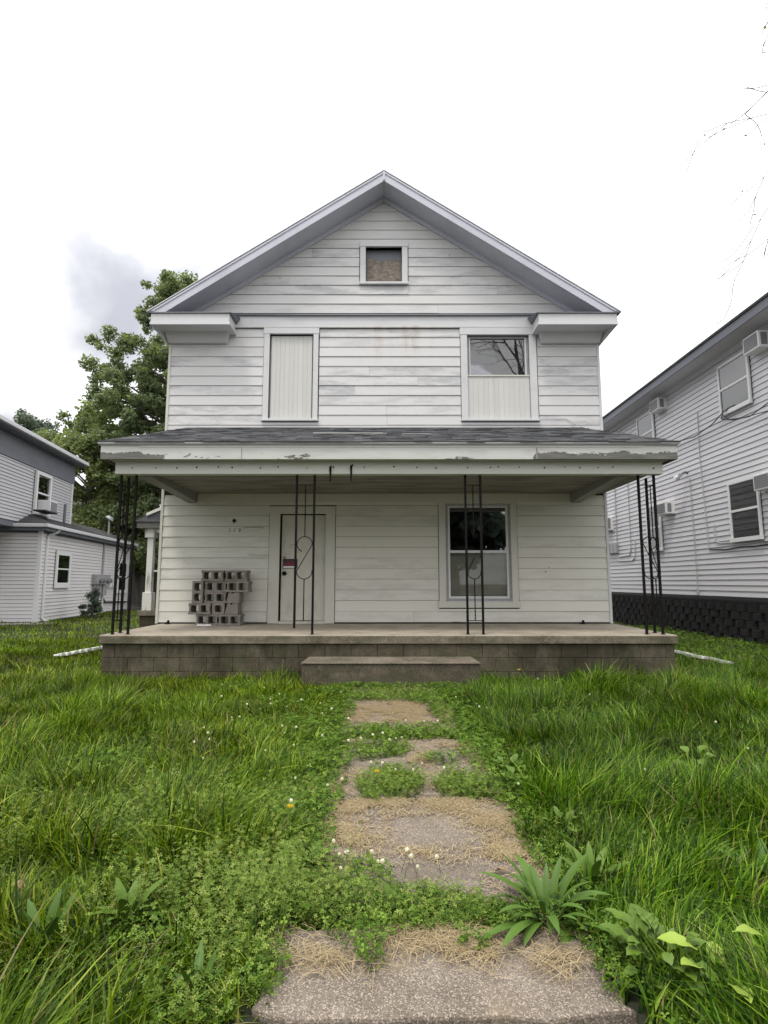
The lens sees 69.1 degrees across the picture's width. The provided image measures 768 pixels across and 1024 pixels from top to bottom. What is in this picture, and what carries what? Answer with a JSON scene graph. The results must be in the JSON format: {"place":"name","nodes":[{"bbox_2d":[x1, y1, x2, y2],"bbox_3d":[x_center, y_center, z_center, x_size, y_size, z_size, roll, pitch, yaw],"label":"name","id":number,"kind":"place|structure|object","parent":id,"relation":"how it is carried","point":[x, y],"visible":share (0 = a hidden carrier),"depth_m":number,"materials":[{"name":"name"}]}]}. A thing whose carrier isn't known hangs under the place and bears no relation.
{"place":"outdoors","nodes":[
{"label":"outdoors","id":0,"kind":"place"},
{"bbox_2d":[0,622,54,624],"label":"side path","id":1,"kind":"structure","parent":0,"point":[23,624],"depth_m":17.99,"materials":[{"name":"concrete"}]},
{"bbox_2d":[0,604,767,1023],"bbox_3d":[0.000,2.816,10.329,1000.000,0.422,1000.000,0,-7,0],"label":"ground","id":2,"kind":"structure","parent":0,"point":[632,1004],"depth_m":3.53,"materials":[{"name":"green plant"}]},
{"bbox_2d":[13,408,61,434],"bbox_3d":[-25.289,-0.446,39.666,5.192,13.941,5.095,3,-8,-25],"label":"dark tree","id":3,"kind":"object","parent":2,"relation":"on","point":[31,423],"visible":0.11,"depth_m":39.70,"materials":[{"name":"green plant"}]},
{"bbox_2d":[11,888,77,949],"bbox_3d":[-1.306,1.619,2.157,0.231,0.200,0.270,2,-7,-13],"label":"broadleaf weed","id":4,"kind":"object","parent":2,"relation":"on","point":[32,910],"visible":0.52,"depth_m":2.22,"materials":[{"name":"green plant"}]},
{"bbox_2d":[0,414,138,622],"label":"neighbour house","id":5,"kind":"structure","parent":2,"relation":"on","point":[59,564],"depth_m":19.79,"materials":[{"name":"plastic"}]},
{"bbox_2d":[31,470,52,517],"bbox_3d":[-12.563,-0.644,20.515,0.140,1.580,1.220,1,-7,-8],"label":"window","id":6,"kind":"structure","parent":5,"relation":"in","point":[42,490],"depth_m":20.39,"materials":[{"name":"white"}]},
{"bbox_2d":[37,500,57,512],"bbox_3d":[-12.400,-0.181,20.509,0.485,0.440,0.620,1,-7,-8],"label":"air conditioner","id":7,"kind":"object","parent":5,"relation":"attached to","point":[50,505],"visible":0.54,"depth_m":20.24,"materials":[{"name":"white metal"}]},
{"bbox_2d":[53,550,71,587],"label":"window","id":8,"kind":"structure","parent":5,"relation":"in","point":[63,559],"depth_m":20.59,"materials":[{"name":"white"}]},
{"bbox_2d":[116,560,127,593],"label":"window","id":9,"kind":"structure","parent":5,"relation":"in","point":[120,570],"depth_m":27.21,"materials":[{"name":"grey"}]},
{"bbox_2d":[53,646,101,655],"bbox_3d":[-5.952,2.747,11.123,0.248,0.077,1.420,-1,-7,10],"label":"broken downspout","id":10,"kind":"object","parent":2,"relation":"on","point":[80,651],"visible":0.85,"depth_m":10.84,"materials":[{"name":"white plastic"}]},
{"bbox_2d":[32,399,143,525],"bbox_3d":[-16.919,-0.597,32.370,6.239,12.439,7.264,6,-9,-38],"label":"leafy tree","id":11,"kind":"object","parent":2,"relation":"on","point":[96,468],"visible":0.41,"depth_m":31.43,"materials":[{"name":"green plant"}]},
{"bbox_2d":[78,583,102,618],"bbox_3d":[-11.161,3.397,21.235,0.901,1.512,0.773,3,-8,-24],"label":"sapling","id":12,"kind":"object","parent":2,"relation":"on","point":[94,606],"visible":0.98,"depth_m":21.13,"materials":[{"name":"green plant"}]},
{"bbox_2d":[71,465,161,606],"bbox_3d":[-14.879,1.172,31.898,6.593,8.824,3.702,0,-7,0],"label":"round tree","id":13,"kind":"object","parent":2,"relation":"on","point":[82,514],"visible":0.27,"depth_m":31.27,"materials":[{"name":"green plant"}]},
{"bbox_2d":[55,269,197,495],"bbox_3d":[-11.715,-4.054,30.784,11.406,18.908,7.414,0,-7,0],"label":"maple tree","id":14,"kind":"object","parent":2,"relation":"on","point":[152,384],"visible":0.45,"depth_m":29.63,"materials":[{"name":"green plant"}]},
{"bbox_2d":[92,478,161,578],"bbox_3d":[-11.379,1.221,30.886,9.400,8.495,3.844,0,-7,0],"label":"tree","id":15,"kind":"object","parent":2,"relation":"on","point":[152,501],"visible":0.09,"depth_m":30.33,"materials":[{"name":"green plant"}]},
{"bbox_2d":[91,873,163,926],"bbox_3d":[-1.069,1.648,2.327,0.266,0.174,0.230,0,-7,0],"label":"broadleaf weed","id":16,"kind":"object","parent":2,"relation":"on","point":[122,902],"visible":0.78,"depth_m":2.35,"materials":[{"name":"green plant"}]},
{"bbox_2d":[127,548,158,604],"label":"back house","id":17,"kind":"structure","parent":2,"relation":"on","point":[133,597],"depth_m":34.26,"materials":[{"name":"grey"}]},
{"bbox_2d":[171,939,221,1001],"bbox_3d":[-0.633,1.596,1.919,0.205,0.176,0.212,-3,-8,23],"label":"broadleaf weed","id":18,"kind":"object","parent":2,"relation":"on","point":[199,957],"visible":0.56,"depth_m":1.96,"materials":[{"name":"green plant"}]},
{"bbox_2d":[273,796,321,821],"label":"broadleaf weed","id":19,"kind":"object","parent":2,"relation":"on","point":[293,812],"visible":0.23,"depth_m":3.33,"materials":[{"name":"green plant"}]},
{"bbox_2d":[283,838,336,874],"bbox_3d":[-0.361,1.751,2.838,0.297,0.172,0.262,-7,-10,43],"label":"broadleaf weed","id":20,"kind":"object","parent":2,"relation":"on","point":[330,848],"visible":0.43,"depth_m":2.89,"materials":[{"name":"green plant"}]},
{"bbox_2d":[0,625,767,1023],"bbox_3d":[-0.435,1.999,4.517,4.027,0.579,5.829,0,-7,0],"label":"clover","id":21,"kind":"object","parent":2,"relation":"on","point":[276,892],"visible":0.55,"depth_m":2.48,"materials":[{"name":"green plant"}]},
{"bbox_2d":[380,858,383,887],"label":"clover flower","id":22,"kind":"object","parent":21,"relation":"on","point":[382,861],"visible":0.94,"depth_m":2.60,"materials":[{"name":"white plant"}]},
{"bbox_2d":[97,169,680,682],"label":"house","id":23,"kind":"structure","parent":2,"relation":"on","point":[411,353],"depth_m":10.65,"materials":[{"name":"grey wood"}]},
{"bbox_2d":[110,475,137,634],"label":"iron column","id":24,"kind":"structure","parent":23,"relation":"on","point":[124,553],"depth_m":8.46,"materials":[{"name":"black metal"}]},
{"bbox_2d":[196,624,211,625],"bbox_3d":[-3.185,2.000,9.860,0.267,0.026,0.065,0,-7,0],"label":"white offcut","id":25,"kind":"object","parent":23,"relation":"on","point":[203,625],"visible":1,"depth_m":9.85,"materials":[{"name":"plastic"}]},
{"bbox_2d":[195,614,218,624],"bbox_3d":[-3.173,1.949,10.116,0.400,0.195,0.300,0,-7,-1],"label":"concrete block","id":26,"kind":"object","parent":23,"relation":"on","point":[199,618],"depth_m":9.98,"materials":[{"name":"grey concrete"}]},
{"bbox_2d":[188,603,211,613],"bbox_3d":[-3.298,1.750,10.107,0.400,0.195,0.300,0,-7,1],"label":"concrete block","id":27,"kind":"object","parent":26,"relation":"on","point":[201,608],"depth_m":9.97,"materials":[{"name":"grey concrete"}]},
{"bbox_2d":[192,581,204,602],"bbox_3d":[-3.348,1.454,10.137,0.190,0.395,0.300,0,-7,-1],"label":"concrete block","id":28,"kind":"object","parent":27,"relation":"on","point":[196,591],"depth_m":10.01,"materials":[{"name":"grey concrete"}]},
{"bbox_2d":[212,603,226,613],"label":"concrete block","id":29,"kind":"object","parent":26,"relation":"on","point":[215,608],"depth_m":10.00,"materials":[{"name":"grey concrete"}]},
{"bbox_2d":[204,592,228,602],"bbox_3d":[-3.036,1.559,10.164,0.400,0.195,0.300,0,-7,0],"label":"concrete block","id":30,"kind":"object","parent":29,"relation":"on","point":[217,597],"depth_m":10.03,"materials":[{"name":"grey concrete"}]},
{"bbox_2d":[204,581,226,591],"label":"concrete block","id":31,"kind":"object","parent":30,"relation":"on","point":[217,586],"depth_m":10.05,"materials":[{"name":"grey concrete"}]},
{"bbox_2d":[201,570,225,580],"bbox_3d":[-3.093,1.165,10.185,0.400,0.195,0.300,0,-7,-1],"label":"concrete block","id":32,"kind":"object","parent":31,"relation":"on","point":[205,575],"depth_m":10.05,"materials":[{"name":"grey concrete"}]},
{"bbox_2d":[218,614,244,625],"bbox_3d":[-2.756,1.943,10.070,0.400,0.195,0.300,0,-7,0],"label":"concrete block","id":33,"kind":"object","parent":23,"relation":"on","point":[231,620],"depth_m":9.93,"materials":[{"name":"grey concrete"}]},
{"bbox_2d":[225,603,241,613],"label":"concrete block","id":34,"kind":"object","parent":33,"relation":"on","point":[233,608],"depth_m":9.97,"materials":[{"name":"grey concrete"}]},
{"bbox_2d":[226,592,242,602],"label":"concrete block","id":35,"kind":"object","parent":34,"relation":"on","point":[234,597],"depth_m":9.99,"materials":[{"name":"grey concrete"}]},
{"bbox_2d":[226,581,252,591],"bbox_3d":[-2.628,1.357,10.140,0.400,0.195,0.300,0,-7,1],"label":"concrete block","id":36,"kind":"object","parent":35,"relation":"on","point":[239,586],"depth_m":10.00,"materials":[{"name":"grey concrete"}]},
{"bbox_2d":[225,570,250,580],"bbox_3d":[-2.677,1.169,10.212,0.400,0.195,0.300,0,-7,-1],"label":"concrete block","id":37,"kind":"object","parent":36,"relation":"on","point":[238,575],"depth_m":10.07,"materials":[{"name":"grey concrete"}]},
{"bbox_2d":[283,558,297,568],"bbox_3d":[-1.782,0.974,10.590,0.294,0.202,0.010,0,-7,0],"label":"notice sign","id":38,"kind":"object","parent":23,"relation":"attached to","point":[288,563],"visible":0.88,"depth_m":10.59,"materials":[{"name":"red paper"}]},
{"bbox_2d":[261,327,319,421],"bbox_3d":[-1.840,-2.718,11.040,1.110,1.920,0.175,0,-7,0],"label":"window","id":39,"kind":"structure","parent":23,"relation":"in","point":[290,394],"depth_m":11.04,"materials":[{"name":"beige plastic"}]},
{"bbox_2d":[278,515,325,623],"bbox_3d":[-1.545,1.079,10.598,0.870,2.085,0.160,0,-7,0],"label":"door","id":40,"kind":"structure","parent":23,"relation":"in","point":[288,521],"depth_m":10.58,"materials":[{"name":"paint"}]},
{"bbox_2d":[293,475,315,634],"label":"iron column","id":41,"kind":"structure","parent":23,"relation":"on","point":[295,557],"depth_m":8.41,"materials":[{"name":"black metal"}]},
{"bbox_2d":[329,465,331,481],"bbox_3d":[-0.815,-0.587,8.463,0.036,0.255,0.014,0,-7,0],"label":"iron bracket","id":42,"kind":"object","parent":23,"relation":"attached to","point":[330,467],"visible":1,"depth_m":8.46,"materials":[{"name":"black metal"}]},
{"bbox_2d":[350,464,352,480],"bbox_3d":[-0.494,-0.599,8.464,0.048,0.260,0.016,0,-7,0],"label":"iron bracket","id":43,"kind":"object","parent":23,"relation":"attached to","point":[351,472],"visible":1,"depth_m":8.46,"materials":[{"name":"black metal"}]},
{"bbox_2d":[359,241,408,285],"bbox_3d":[-0.002,-5.038,11.341,0.995,0.940,0.190,0,-7,0],"label":"window","id":44,"kind":"structure","parent":23,"relation":"in","point":[378,267],"depth_m":11.36,"materials":[{"name":"grey wood"}]},
{"bbox_2d":[464,475,485,634],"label":"iron column","id":45,"kind":"structure","parent":23,"relation":"on","point":[481,556],"depth_m":8.40,"materials":[{"name":"black metal"}]},
{"bbox_2d":[438,498,520,607],"bbox_3d":[1.785,0.766,10.608,1.520,2.080,0.190,0,-7,0],"label":"window","id":46,"kind":"structure","parent":23,"relation":"in","point":[500,567],"depth_m":10.61,"materials":[{"name":"white wood"}]},
{"bbox_2d":[459,327,539,421],"bbox_3d":[2.270,-2.718,11.040,1.530,1.920,0.175,0,-7,0],"label":"window","id":47,"kind":"structure","parent":23,"relation":"in","point":[506,394],"depth_m":11.02,"materials":[{"name":"white wood"}]},
{"bbox_2d":[636,475,665,634],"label":"iron column","id":48,"kind":"structure","parent":23,"relation":"on","point":[657,550],"depth_m":8.46,"materials":[{"name":"black metal"}]},
{"bbox_2d":[301,657,480,689],"bbox_3d":[0.095,2.291,7.872,2.481,0.428,0.449,0,-7,0],"label":"porch step","id":49,"kind":"object","parent":2,"relation":"on","point":[392,670],"visible":0.81,"depth_m":7.67,"materials":[{"name":"concrete"}]},
{"bbox_2d":[376,879,432,922],"bbox_3d":[0.066,1.716,2.450,0.227,0.150,0.210,-6,-9,38],"label":"broadleaf weed","id":50,"kind":"object","parent":2,"relation":"on","point":[388,890],"visible":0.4,"depth_m":2.47,"materials":[{"name":"green plant"}]},
{"bbox_2d":[453,688,472,696],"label":"broadleaf weed","id":51,"kind":"object","parent":2,"relation":"on","point":[459,692],"visible":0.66,"depth_m":6.80,"materials":[{"name":"green plant"}]},
{"bbox_2d":[493,754,525,770],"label":"broadleaf weed","id":52,"kind":"object","parent":2,"relation":"on","point":[514,757],"visible":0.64,"depth_m":4.29,"materials":[{"name":"green plant"}]},
{"bbox_2d":[500,765,533,788],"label":"broadleaf weed","id":53,"kind":"object","parent":2,"relation":"on","point":[512,770],"visible":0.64,"depth_m":3.88,"materials":[{"name":"green plant"}]},
{"bbox_2d":[479,853,611,948],"bbox_3d":[0.675,1.684,2.412,0.598,0.346,0.604,0,-7,0],"label":"plantain","id":54,"kind":"object","parent":2,"relation":"on","point":[528,879],"visible":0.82,"depth_m":2.41,"materials":[{"name":"green plant"}]},
{"bbox_2d":[538,806,583,831],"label":"broadleaf weed","id":55,"kind":"object","parent":2,"relation":"on","point":[556,810],"visible":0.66,"depth_m":3.18,"materials":[{"name":"green plant"}]},
{"bbox_2d":[559,839,629,888],"bbox_3d":[0.982,1.692,2.664,0.266,0.181,0.294,4,-8,-26],"label":"broadleaf weed","id":56,"kind":"object","parent":2,"relation":"on","point":[597,865],"visible":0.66,"depth_m":2.67,"materials":[{"name":"green plant"}]},
{"bbox_2d":[599,903,717,996],"bbox_3d":[0.990,1.583,2.010,0.382,0.164,0.305,-5,-9,33],"label":"broadleaf weed","id":57,"kind":"object","parent":2,"relation":"on","point":[634,919],"visible":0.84,"depth_m":2.04,"materials":[{"name":"green plant"}]},
{"bbox_2d":[603,292,767,647],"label":"apartment house","id":58,"kind":"structure","parent":2,"relation":"on","point":[713,538],"depth_m":13.75,"materials":[{"name":"grey"}]},
{"bbox_2d":[608,517,613,530],"bbox_3d":[7.865,0.434,19.676,0.310,0.470,0.558,0,-7,0],"label":"air conditioner","id":59,"kind":"object","parent":58,"relation":"attached to","point":[610,524],"visible":0.23,"depth_m":19.40,"materials":[{"name":"white metal"}]},
{"bbox_2d":[636,412,655,437],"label":"window","id":60,"kind":"structure","parent":58,"relation":"in","point":[645,424],"depth_m":16.85,"materials":[{"name":"grey"}]},
{"bbox_2d":[645,503,664,551],"bbox_3d":[7.946,0.472,16.385,0.100,1.370,0.890,0,-7,0],"label":"window","id":61,"kind":"structure","parent":58,"relation":"in","point":[660,523],"depth_m":16.35,"materials":[{"name":"grey"}]},
{"bbox_2d":[649,397,667,413],"bbox_3d":[7.865,-3.042,15.977,0.310,0.340,0.548,0,-7,0],"label":"air conditioner","id":62,"kind":"object","parent":58,"relation":"attached to","point":[658,405],"visible":1,"depth_m":15.76,"materials":[{"name":"white metal"}]},
{"bbox_2d":[657,501,675,515],"bbox_3d":[7.865,-0.092,15.549,0.310,0.340,0.538,0,-7,0],"label":"air conditioner","id":63,"kind":"object","parent":58,"relation":"attached to","point":[665,508],"visible":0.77,"depth_m":15.31,"materials":[{"name":"white metal"}]},
{"bbox_2d":[680,402,767,440],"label":"service cable","id":64,"kind":"object","parent":58,"relation":"attached to","point":[721,414],"visible":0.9,"depth_m":12.71,"materials":[{"name":"black plastic"}]},
{"bbox_2d":[716,351,753,417],"bbox_3d":[7.946,-2.896,12.658,0.100,1.220,1.130,0,-7,0],"label":"window","id":65,"kind":"structure","parent":58,"relation":"in","point":[734,379],"depth_m":12.60,"materials":[{"name":"grey"}]},
{"bbox_2d":[726,476,764,542],"bbox_3d":[7.946,-0.047,12.278,0.100,1.370,1.070,0,-7,0],"label":"window","id":66,"kind":"structure","parent":58,"relation":"in","point":[745,507],"depth_m":12.25,"materials":[{"name":"grey"}]},
{"bbox_2d":[742,330,767,355],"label":"air conditioner","id":67,"kind":"object","parent":58,"relation":"attached to","point":[755,343],"visible":1,"depth_m":11.60,"materials":[{"name":"white metal"}]},
{"bbox_2d":[753,471,767,490],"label":"air conditioner","id":68,"kind":"object","parent":58,"relation":"attached to","point":[760,481],"visible":1,"depth_m":11.45,"materials":[{"name":"white metal"}]},
{"bbox_2d":[672,745,715,765],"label":"broadleaf weed","id":69,"kind":"object","parent":2,"relation":"on","point":[700,747],"visible":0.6,"depth_m":4.25,"materials":[{"name":"green plant"}]},
{"bbox_2d":[675,650,731,663],"bbox_3d":[5.655,2.611,10.210,0.193,0.097,1.772,1,-7,-10],"label":"broken downspout","id":70,"kind":"object","parent":2,"relation":"on","point":[691,654],"visible":0.67,"depth_m":9.97,"materials":[{"name":"white plastic"}]},
{"bbox_2d":[658,924,762,1002],"bbox_3d":[1.131,1.536,1.943,0.304,0.171,0.330,-7,-10,42],"label":"broadleaf weed","id":71,"kind":"object","parent":2,"relation":"on","point":[671,937],"visible":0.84,"depth_m":1.96,"materials":[{"name":"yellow plant"}]},
{"bbox_2d":[685,0,767,324],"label":"kerb tree","id":72,"kind":"object","parent":2,"relation":"on","point":[764,27],"visible":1,"depth_m":7.03,"materials":[{"name":"brown plant"}]},
{"bbox_2d":[716,838,767,879],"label":"broadleaf weed","id":73,"kind":"object","parent":2,"relation":"on","point":[760,853],"visible":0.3,"depth_m":2.69,"materials":[{"name":"green plant"}]},
{"bbox_2d":[0,0,767,487],"label":"sky","id":74,"kind":"structure","parent":0,"point":[139,139],"materials":[{"name":"white"}]},
{"bbox_2d":[251,687,636,1023],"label":"walkway","id":75,"kind":"structure","parent":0,"point":[433,992],"depth_m":2.07,"materials":[{"name":"concrete"}]},
{"bbox_2d":[261,686,617,990],"bbox_3d":[0.210,2.030,4.812,1.436,0.030,5.803,0,-7,0],"label":"dry straw","id":76,"kind":"object","parent":75,"relation":"on","point":[508,849],"visible":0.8,"depth_m":2.98,"materials":[{"name":"beige plant"}]}
]}

